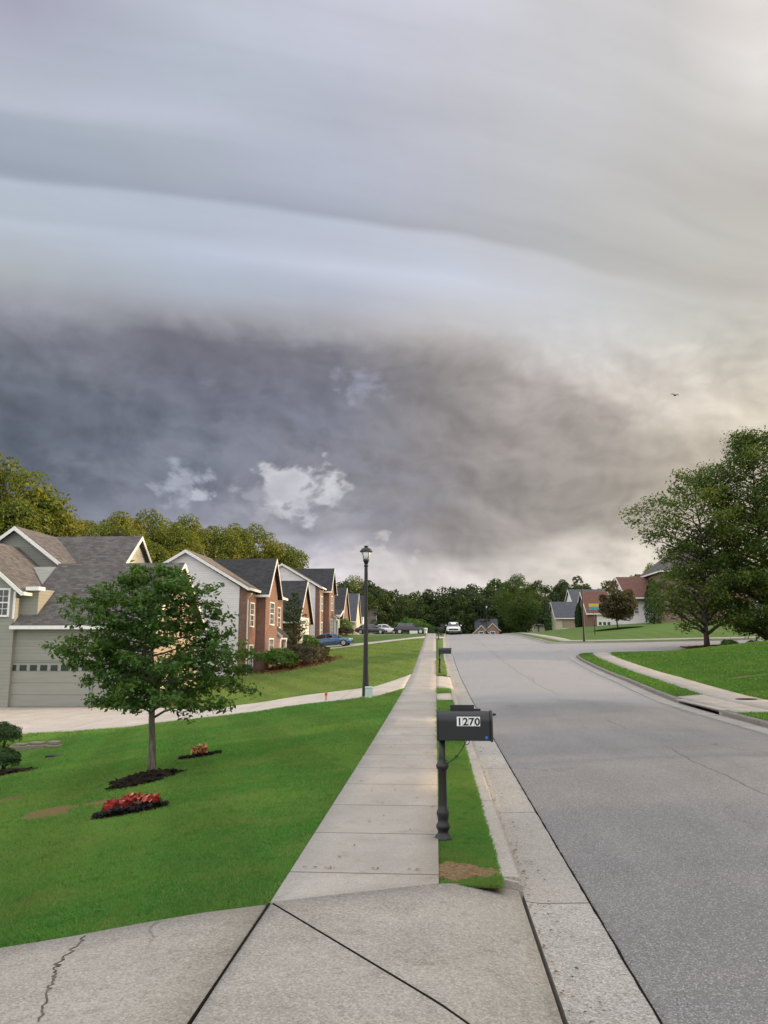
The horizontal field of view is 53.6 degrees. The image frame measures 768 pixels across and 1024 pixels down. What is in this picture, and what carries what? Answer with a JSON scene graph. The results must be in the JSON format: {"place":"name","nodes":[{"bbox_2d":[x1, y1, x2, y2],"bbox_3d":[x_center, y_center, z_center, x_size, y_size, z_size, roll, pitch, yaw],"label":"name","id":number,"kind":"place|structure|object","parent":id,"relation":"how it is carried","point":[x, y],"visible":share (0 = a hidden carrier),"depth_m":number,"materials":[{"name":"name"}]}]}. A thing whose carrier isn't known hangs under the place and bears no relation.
{"place":"outdoors","nodes":[
{"label":"outdoors","id":0,"kind":"place"},
{"bbox_2d":[0,905,265,1023],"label":"driveway","id":1,"kind":"structure","parent":0,"point":[167,971],"depth_m":4.17,"materials":[{"name":"concrete"}]},
{"bbox_2d":[38,935,85,1021],"bbox_3d":[-1.802,2.551,4.188,0.107,0.046,1.163,2,-10,-11],"label":"crack","id":2,"kind":"object","parent":1,"relation":"on","point":[52,982],"visible":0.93,"depth_m":4.17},
{"bbox_2d":[0,674,410,733],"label":"driveway","id":3,"kind":"structure","parent":0,"point":[42,719],"depth_m":27.78,"materials":[{"name":"concrete"}]},
{"bbox_2d":[271,633,438,901],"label":"sidewalk","id":4,"kind":"structure","parent":0,"point":[399,777],"depth_m":7.58,"materials":[{"name":"concrete"}]},
{"bbox_2d":[355,624,386,633],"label":"parked car","id":5,"kind":"object","parent":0,"point":[372,628],"visible":0.93,"depth_m":107.84,"materials":[{"name":"grey paint"}]},
{"bbox_2d":[327,636,424,648],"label":"driveway","id":6,"kind":"structure","parent":0,"point":[338,646],"depth_m":78.14,"materials":[{"name":"concrete"}]},
{"bbox_2d":[310,633,353,645],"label":"parked car","id":7,"kind":"object","parent":6,"relation":"on","point":[330,639],"visible":0.74,"depth_m":78.18,"materials":[{"name":"blue paint"}]},
{"bbox_2d":[192,883,562,1023],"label":"driveway","id":8,"kind":"structure","parent":0,"point":[470,955],"depth_m":4.16,"materials":[{"name":"concrete"}]},
{"bbox_2d":[272,903,469,1023],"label":"expansion joint","id":9,"kind":"object","parent":8,"relation":"on","point":[419,991],"visible":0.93,"depth_m":4.06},
{"bbox_2d":[0,617,767,947],"bbox_3d":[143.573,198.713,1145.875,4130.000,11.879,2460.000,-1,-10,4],"label":"ground","id":10,"kind":"structure","parent":0,"point":[652,631],"depth_m":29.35,"materials":[{"name":"plant"}]},
{"bbox_2d":[0,500,14,535],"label":"tree","id":11,"kind":"object","parent":10,"relation":"on","point":[3,511],"visible":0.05,"depth_m":58.63,"materials":[{"name":"green plant"}]},
{"bbox_2d":[0,747,21,769],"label":"boxwood","id":12,"kind":"object","parent":10,"relation":"on","point":[10,756],"visible":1,"depth_m":16.28,"materials":[{"name":"green plant"}]},
{"bbox_2d":[0,721,22,747],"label":"boxwood","id":13,"kind":"object","parent":10,"relation":"on","point":[9,732],"visible":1,"depth_m":21.21,"materials":[{"name":"green plant"}]},
{"bbox_2d":[0,767,37,775],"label":"mulch bed","id":14,"kind":"object","parent":10,"relation":"on","point":[8,771],"visible":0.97,"depth_m":15.58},
{"bbox_2d":[0,497,55,534],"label":"tree","id":15,"kind":"object","parent":10,"relation":"on","point":[20,514],"visible":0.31,"depth_m":59.79,"materials":[{"name":"green plant"}]},
{"bbox_2d":[0,452,79,536],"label":"tree","id":16,"kind":"object","parent":10,"relation":"on","point":[22,477],"visible":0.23,"depth_m":65.53,"materials":[{"name":"green plant"}]},
{"bbox_2d":[8,490,89,536],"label":"tree","id":17,"kind":"object","parent":10,"relation":"on","point":[64,531],"visible":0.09,"depth_m":66.70,"materials":[{"name":"green plant"}]},
{"bbox_2d":[22,805,79,818],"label":"bare soil","id":18,"kind":"structure","parent":10,"relation":"on","point":[49,811],"depth_m":9.97,"materials":[{"name":"brown soil"}]},
{"bbox_2d":[74,519,125,536],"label":"tree","id":19,"kind":"object","parent":10,"relation":"on","point":[94,526],"visible":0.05,"depth_m":78.69,"materials":[{"name":"green plant"}]},
{"bbox_2d":[0,526,206,706],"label":"grey green house","id":20,"kind":"structure","parent":10,"relation":"on","point":[39,571],"depth_m":35.74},
{"bbox_2d":[0,588,10,616],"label":"window","id":21,"kind":"structure","parent":20,"relation":"in","point":[5,593],"depth_m":35.32,"materials":[{"name":"white glass"}]},
{"bbox_2d":[9,660,92,706],"bbox_3d":[-15.783,7.881,34.830,5.040,2.149,0.152,-1,-10,4],"label":"garage door","id":22,"kind":"structure","parent":20,"relation":"in","point":[34,683],"depth_m":34.72,"materials":[{"name":"beige metal"}]},
{"bbox_2d":[92,511,151,540],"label":"tree","id":23,"kind":"object","parent":10,"relation":"on","point":[117,521],"visible":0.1,"depth_m":86.10,"materials":[{"name":"green plant"}]},
{"bbox_2d":[90,792,168,819],"bbox_3d":[-3.058,3.553,9.170,0.907,0.314,0.396,1,-10,-8],"label":"flower bed","id":24,"kind":"object","parent":10,"relation":"on","point":[135,802],"visible":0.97,"depth_m":9.10,"materials":[{"name":"red plant"}]},
{"bbox_2d":[105,775,163,789],"bbox_3d":[-3.777,4.127,11.553,0.953,0.183,0.502,8,-12,-38],"label":"mulch bed","id":25,"kind":"object","parent":10,"relation":"on","point":[135,782],"visible":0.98,"depth_m":11.47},
{"bbox_2d":[118,525,155,561],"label":"tree","id":26,"kind":"object","parent":10,"relation":"on","point":[128,532],"visible":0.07,"depth_m":80.16,"materials":[{"name":"green plant"}]},
{"bbox_2d":[108,768,186,784],"bbox_3d":[-3.755,4.222,12.103,1.142,0.243,0.884,-1,-10,4],"label":"mulch bed","id":27,"kind":"object","parent":10,"relation":"on","point":[168,772],"visible":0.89,"depth_m":11.99,"materials":[{"name":"soil"}]},
{"bbox_2d":[130,507,177,562],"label":"tree","id":28,"kind":"object","parent":10,"relation":"on","point":[153,527],"visible":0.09,"depth_m":90.07,"materials":[{"name":"green plant"}]},
{"bbox_2d":[38,560,277,770],"bbox_3d":[-3.782,2.721,13.269,3.670,3.742,3.777,-1,-10,4],"label":"oak tree","id":29,"kind":"object","parent":10,"relation":"on","point":[154,613],"visible":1,"depth_m":12.76,"materials":[{"name":"green plant"}]},
{"bbox_2d":[145,539,170,562],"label":"tree","id":30,"kind":"object","parent":10,"relation":"on","point":[160,551],"visible":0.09,"depth_m":83.53,"materials":[{"name":"green plant"}]},
{"bbox_2d":[147,519,202,554],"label":"tree","id":31,"kind":"object","parent":10,"relation":"on","point":[174,530],"visible":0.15,"depth_m":93.35,"materials":[{"name":"green plant"}]},
{"bbox_2d":[151,530,204,560],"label":"tree","id":32,"kind":"object","parent":10,"relation":"on","point":[192,541],"visible":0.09,"depth_m":91.18,"materials":[{"name":"green plant"}]},
{"bbox_2d":[177,743,221,759],"bbox_3d":[-3.431,4.484,14.186,0.827,0.327,0.384,3,-10,-15],"label":"flower bed","id":33,"kind":"object","parent":10,"relation":"on","point":[203,752],"visible":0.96,"depth_m":14.12,"materials":[{"name":"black plant"}]},
{"bbox_2d":[167,514,236,558],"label":"tree","id":34,"kind":"object","parent":10,"relation":"on","point":[187,524],"visible":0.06,"depth_m":99.94,"materials":[{"name":"green plant"}]},
{"bbox_2d":[191,523,243,558],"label":"tree","id":35,"kind":"object","parent":10,"relation":"on","point":[216,536],"visible":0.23,"depth_m":102.66,"materials":[{"name":"green plant"}]},
{"bbox_2d":[163,549,288,676],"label":"brick front house","id":36,"kind":"structure","parent":10,"relation":"on","point":[251,595],"depth_m":52.72,"materials":[{"name":"red"}]},
{"bbox_2d":[187,903,270,1023],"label":"expansion joint","id":37,"kind":"object","parent":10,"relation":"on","point":[195,1014],"visible":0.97,"depth_m":3.98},
{"bbox_2d":[213,523,258,558],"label":"tree","id":38,"kind":"object","parent":10,"relation":"on","point":[245,538],"visible":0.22,"depth_m":107.17,"materials":[{"name":"green plant"}]},
{"bbox_2d":[242,523,288,564],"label":"tree","id":39,"kind":"object","parent":10,"relation":"on","point":[272,548],"visible":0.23,"depth_m":111.85,"materials":[{"name":"green plant"}]},
{"bbox_2d":[260,540,309,568],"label":"tree","id":40,"kind":"object","parent":10,"relation":"on","point":[301,554],"visible":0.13,"depth_m":114.90,"materials":[{"name":"green plant"}]},
{"bbox_2d":[279,550,304,568],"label":"tree","id":41,"kind":"object","parent":10,"relation":"on","point":[293,561],"visible":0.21,"depth_m":112.31,"materials":[{"name":"green plant"}]},
{"bbox_2d":[282,592,310,648],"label":"holly tree","id":42,"kind":"object","parent":10,"relation":"on","point":[291,621],"visible":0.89,"depth_m":66.39,"materials":[{"name":"green plant"}]},
{"bbox_2d":[251,655,343,673],"bbox_3d":[-6.083,11.151,55.916,6.057,1.085,13.886,-1,-10,4],"label":"mulch bed","id":43,"kind":"object","parent":10,"relation":"on","point":[301,665],"visible":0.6,"depth_m":53.00,"materials":[{"name":"soil"}]},
{"bbox_2d":[263,647,299,669],"bbox_3d":[-7.099,10.292,53.009,2.540,1.683,3.448,-1,-10,4],"label":"hedge shrub","id":44,"kind":"object","parent":43,"relation":"on","point":[288,658],"visible":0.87,"depth_m":52.02,"materials":[{"name":"green plant"}]},
{"bbox_2d":[284,643,330,664],"bbox_3d":[-5.516,10.508,55.849,2.765,1.677,7.218,-2,-10,11],"label":"hedge shrub","id":45,"kind":"object","parent":43,"relation":"on","point":[309,651],"visible":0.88,"depth_m":53.82,"materials":[{"name":"brown plant"}]},
{"bbox_2d":[278,563,339,647],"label":"brick front house","id":46,"kind":"structure","parent":10,"relation":"on","point":[316,589],"depth_m":83.17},
{"bbox_2d":[302,634,319,645],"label":"shrub","id":47,"kind":"object","parent":10,"relation":"on","point":[312,641],"visible":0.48,"depth_m":73.48,"materials":[{"name":"green plant"}]},
{"bbox_2d":[334,588,350,635],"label":"gabled house","id":48,"kind":"structure","parent":10,"relation":"on","point":[341,606],"depth_m":105.43,"materials":[{"name":"red brick"}]},
{"bbox_2d":[348,593,361,633],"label":"gabled house","id":49,"kind":"structure","parent":10,"relation":"on","point":[355,608],"depth_m":129.39,"materials":[{"name":"beige"}]},
{"bbox_2d":[345,575,369,592],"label":"tree","id":50,"kind":"object","parent":10,"relation":"on","point":[353,582],"visible":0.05,"depth_m":236.34,"materials":[{"name":"green plant"}]},
{"bbox_2d":[360,545,372,696],"bbox_3d":[-0.591,3.681,24.806,0.430,5.204,0.430,-1,-10,4],"label":"street lamp","id":51,"kind":"object","parent":10,"relation":"on","point":[366,551],"visible":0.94,"depth_m":24.78,"materials":[{"name":"metal"}]},
{"bbox_2d":[368,593,388,625],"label":"tree","id":52,"kind":"object","parent":10,"relation":"on","point":[381,615],"visible":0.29,"depth_m":172.96,"materials":[{"name":"green plant"}]},
{"bbox_2d":[374,592,394,625],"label":"tree","id":53,"kind":"object","parent":10,"relation":"on","point":[385,605],"visible":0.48,"depth_m":177.62,"materials":[{"name":"green plant"}]},
{"bbox_2d":[387,589,406,610],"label":"tree","id":54,"kind":"object","parent":10,"relation":"on","point":[392,595],"visible":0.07,"depth_m":224.14,"materials":[{"name":"green plant"}]},
{"bbox_2d":[382,596,420,623],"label":"tree","id":55,"kind":"object","parent":10,"relation":"on","point":[400,606],"visible":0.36,"depth_m":180.92,"materials":[{"name":"green plant"}]},
{"bbox_2d":[393,617,430,633],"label":"shrub","id":56,"kind":"object","parent":10,"relation":"on","point":[417,622],"visible":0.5,"depth_m":125.77,"materials":[{"name":"green plant"}]},
{"bbox_2d":[400,598,437,633],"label":"tree","id":57,"kind":"object","parent":10,"relation":"on","point":[423,612],"visible":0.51,"depth_m":169.93,"materials":[{"name":"green plant"}]},
{"bbox_2d":[418,589,440,625],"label":"tree","id":58,"kind":"object","parent":10,"relation":"on","point":[426,595],"visible":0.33,"depth_m":208.01,"materials":[{"name":"green plant"}]},
{"bbox_2d":[424,586,454,634],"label":"tree","id":59,"kind":"object","parent":10,"relation":"on","point":[442,600],"visible":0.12,"depth_m":209.68,"materials":[{"name":"green plant"}]},
{"bbox_2d":[436,676,452,688],"bbox_3d":[2.393,6.828,30.291,0.598,0.318,7.000,-1,-10,4],"label":"driveway apron","id":60,"kind":"object","parent":10,"relation":"on","point":[443,681],"visible":0.91,"depth_m":29.86,"materials":[{"name":"concrete"}]},
{"bbox_2d":[433,600,462,634],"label":"tree","id":61,"kind":"object","parent":10,"relation":"on","point":[452,616],"visible":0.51,"depth_m":170.18,"materials":[{"name":"green plant"}]},
{"bbox_2d":[439,861,478,881],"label":"bare soil","id":62,"kind":"structure","parent":10,"relation":"on","point":[448,870],"depth_m":5.86,"materials":[{"name":"soil"}]},
{"bbox_2d":[449,589,476,633],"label":"tree","id":63,"kind":"object","parent":10,"relation":"on","point":[465,593],"visible":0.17,"depth_m":206.04,"materials":[{"name":"green plant"}]},
{"bbox_2d":[453,594,474,633],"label":"tree","id":64,"kind":"object","parent":10,"relation":"on","point":[465,607],"visible":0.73,"depth_m":170.33,"materials":[{"name":"green plant"}]},
{"bbox_2d":[435,705,495,840],"bbox_3d":[0.739,2.379,6.881,0.573,1.218,0.186,-1,-10,4],"label":"mailbox","id":65,"kind":"object","parent":10,"relation":"on","point":[464,723],"visible":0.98,"depth_m":6.87,"materials":[{"name":"black paint"}]},
{"bbox_2d":[449,583,487,627],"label":"tree","id":66,"kind":"object","parent":10,"relation":"on","point":[470,589],"visible":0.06,"depth_m":231.40,"materials":[{"name":"green plant"}]},
{"bbox_2d":[435,659,504,888],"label":"verge grass","id":67,"kind":"structure","parent":10,"relation":"on","point":[471,842],"depth_m":7.46,"materials":[{"name":"plant"}]},
{"bbox_2d":[465,586,498,633],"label":"tree","id":68,"kind":"object","parent":10,"relation":"on","point":[479,611],"visible":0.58,"depth_m":173.56,"materials":[{"name":"green plant"}]},
{"bbox_2d":[463,585,506,627],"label":"tree","id":69,"kind":"object","parent":10,"relation":"on","point":[488,590],"visible":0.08,"depth_m":206.85,"materials":[{"name":"green plant"}]},
{"bbox_2d":[472,867,498,877],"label":"bare soil","id":70,"kind":"structure","parent":10,"relation":"on","point":[481,872],"depth_m":5.82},
{"bbox_2d":[472,619,500,633],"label":"dip house","id":71,"kind":"structure","parent":10,"relation":"on","point":[490,628],"depth_m":166.82,"materials":[{"name":"brown brick"}]},
{"bbox_2d":[451,689,522,889],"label":"kerb","id":72,"kind":"structure","parent":10,"relation":"on","point":[506,863],"depth_m":7.51,"materials":[{"name":"concrete"}]},
{"bbox_2d":[487,587,519,633],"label":"tree","id":73,"kind":"object","parent":10,"relation":"on","point":[494,613],"visible":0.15,"depth_m":192.86,"materials":[{"name":"green plant"}]},
{"bbox_2d":[496,596,516,632],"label":"tree","id":74,"kind":"object","parent":10,"relation":"on","point":[501,626],"visible":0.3,"depth_m":175.66,"materials":[{"name":"green plant"}]},
{"bbox_2d":[502,877,523,904],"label":"kerb","id":75,"kind":"structure","parent":10,"relation":"on","point":[511,884],"depth_m":5.71,"materials":[{"name":"concrete"}]},
{"bbox_2d":[493,573,544,632],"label":"garden tree","id":76,"kind":"object","parent":10,"relation":"on","point":[521,618],"visible":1,"depth_m":128.93,"materials":[{"name":"green plant"}]},
{"bbox_2d":[519,580,558,614],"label":"tree","id":77,"kind":"object","parent":10,"relation":"on","point":[535,584],"visible":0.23,"depth_m":194.69,"materials":[{"name":"green plant"}]},
{"bbox_2d":[531,595,550,631],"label":"tree","id":78,"kind":"object","parent":10,"relation":"on","point":[545,606],"visible":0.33,"depth_m":181.39,"materials":[{"name":"green plant"}]},
{"bbox_2d":[544,607,552,630],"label":"column evergreen","id":79,"kind":"object","parent":10,"relation":"on","point":[548,625],"depth_m":120.96,"materials":[{"name":"green plant"}]},
{"bbox_2d":[551,579,569,601],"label":"tree","id":80,"kind":"object","parent":10,"relation":"on","point":[557,587],"visible":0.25,"depth_m":198.77,"materials":[{"name":"green plant"}]},
{"bbox_2d":[549,602,577,629],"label":"slate roof house","id":81,"kind":"structure","parent":10,"relation":"on","point":[562,615],"depth_m":124.63,"materials":[{"name":"beige"}]},
{"bbox_2d":[574,603,581,627],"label":"column evergreen","id":82,"kind":"object","parent":10,"relation":"on","point":[578,618],"depth_m":114.89,"materials":[{"name":"green plant"}]},
{"bbox_2d":[565,589,603,601],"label":"slate roof house","id":83,"kind":"structure","parent":10,"relation":"on","point":[572,595],"depth_m":142.65,"materials":[{"name":"white"}]},
{"bbox_2d":[578,592,611,626],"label":"red roof house","id":84,"kind":"structure","parent":10,"relation":"on","point":[588,599],"depth_m":111.66,"materials":[{"name":"brick"}]},
{"bbox_2d":[597,615,611,625],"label":"garage door","id":85,"kind":"structure","parent":84,"relation":"in","point":[601,621],"depth_m":109.96,"materials":[{"name":"white metal"}]},
{"bbox_2d":[595,626,643,630],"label":"mulch bed","id":86,"kind":"object","parent":10,"relation":"on","point":[618,628],"visible":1,"depth_m":78.35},
{"bbox_2d":[598,580,637,627],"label":"copper tree","id":87,"kind":"object","parent":86,"relation":"on","point":[626,603],"visible":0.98,"depth_m":78.47,"materials":[{"name":"brown plant"}]},
{"bbox_2d":[576,651,681,701],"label":"kerb","id":88,"kind":"structure","parent":10,"relation":"on","point":[656,691],"depth_m":29.95,"materials":[{"name":"concrete"}]},
{"bbox_2d":[503,633,763,643],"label":"kerb","id":89,"kind":"structure","parent":10,"relation":"on","point":[615,642],"depth_m":64.13,"materials":[{"name":"concrete"}]},
{"bbox_2d":[610,577,658,624],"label":"brown roof house","id":90,"kind":"structure","parent":10,"relation":"on","point":[636,586],"depth_m":95.83,"materials":[{"name":"white"}]},
{"bbox_2d":[642,578,664,623],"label":"column evergreen","id":91,"kind":"object","parent":10,"relation":"on","point":[654,615],"depth_m":85.28,"materials":[{"name":"green plant"}]},
{"bbox_2d":[639,549,744,621],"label":"tall house","id":92,"kind":"structure","parent":10,"relation":"on","point":[651,572],"depth_m":91.91,"materials":[{"name":"brown brick"}]},
{"bbox_2d":[676,699,728,715],"bbox_3d":[8.667,5.602,20.869,1.020,0.652,3.700,-1,-10,4],"label":"storm drain","id":93,"kind":"object","parent":10,"relation":"on","point":[690,703],"visible":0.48,"depth_m":20.83,"materials":[{"name":"concrete"}]},
{"bbox_2d":[678,695,767,712],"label":"drain slab","id":94,"kind":"structure","parent":10,"relation":"on","point":[721,703],"depth_m":20.66,"materials":[{"name":"concrete"}]},
{"bbox_2d":[722,711,767,727],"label":"kerb","id":95,"kind":"structure","parent":10,"relation":"on","point":[749,719],"depth_m":17.64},
{"bbox_2d":[0,0,767,632],"label":"sky","id":96,"kind":"structure","parent":0,"point":[431,286],"materials":[{"name":"grey"}]},
{"bbox_2d":[394,623,423,633],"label":"parked car","id":97,"kind":"object","parent":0,"point":[400,628],"visible":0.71,"depth_m":108.45,"materials":[{"name":"paint"}]},
{"bbox_2d":[449,634,767,1023],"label":"road","id":98,"kind":"structure","parent":0,"point":[653,814],"depth_m":8.49,"materials":[{"name":"asphalt"}]},
{"bbox_2d":[446,622,461,633],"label":"road car","id":99,"kind":"object","parent":98,"relation":"on","point":[453,627],"visible":0.98,"depth_m":93.70,"materials":[{"name":"white paint"}]},
{"bbox_2d":[303,675,722,1023],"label":"leaf litter","id":100,"kind":"object","parent":98,"relation":"on","point":[590,1021],"visible":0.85,"depth_m":5.47,"materials":[{"name":"brown plant"}]},
{"bbox_2d":[445,634,659,1023],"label":"gutter","id":101,"kind":"object","parent":98,"relation":"on","point":[583,942],"visible":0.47,"depth_m":5.17,"materials":[{"name":"concrete"}]},
{"bbox_2d":[453,657,662,1023],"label":"gutter gap","id":102,"kind":"object","parent":98,"relation":"on","point":[625,963],"visible":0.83,"depth_m":5.30,"materials":[{"name":"concrete"}]},
{"bbox_2d":[569,655,767,734],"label":"gutter","id":103,"kind":"object","parent":98,"relation":"on","point":[728,720],"visible":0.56,"depth_m":23.04,"materials":[{"name":"concrete"}]},
{"bbox_2d":[559,636,760,641],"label":"sidewalk","id":104,"kind":"structure","parent":0,"point":[659,639],"depth_m":65.25,"materials":[{"name":"concrete"}]},
{"bbox_2d":[579,640,767,719],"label":"corner grass","id":105,"kind":"structure","parent":0,"point":[759,659],"depth_m":34.52,"materials":[{"name":"plant"}]},
{"bbox_2d":[681,644,720,648],"bbox_3d":[24.859,9.380,53.078,7.990,0.346,3.427,-2,-10,12],"label":"mulch bed","id":106,"kind":"object","parent":105,"relation":"on","point":[696,646],"visible":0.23,"depth_m":53.20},
{"bbox_2d":[618,461,767,645],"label":"street tree","id":107,"kind":"object","parent":106,"relation":"on","point":[691,601],"visible":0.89,"depth_m":53.79,"materials":[{"name":"green plant"}]},
{"bbox_2d":[664,425,767,639],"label":"street tree","id":108,"kind":"object","parent":106,"relation":"on","point":[748,447],"visible":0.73,"depth_m":54.23,"materials":[{"name":"green plant"}]},
{"bbox_2d":[595,655,767,709],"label":"sidewalk","id":109,"kind":"structure","parent":0,"point":[710,691],"depth_m":27.10,"materials":[{"name":"concrete"}]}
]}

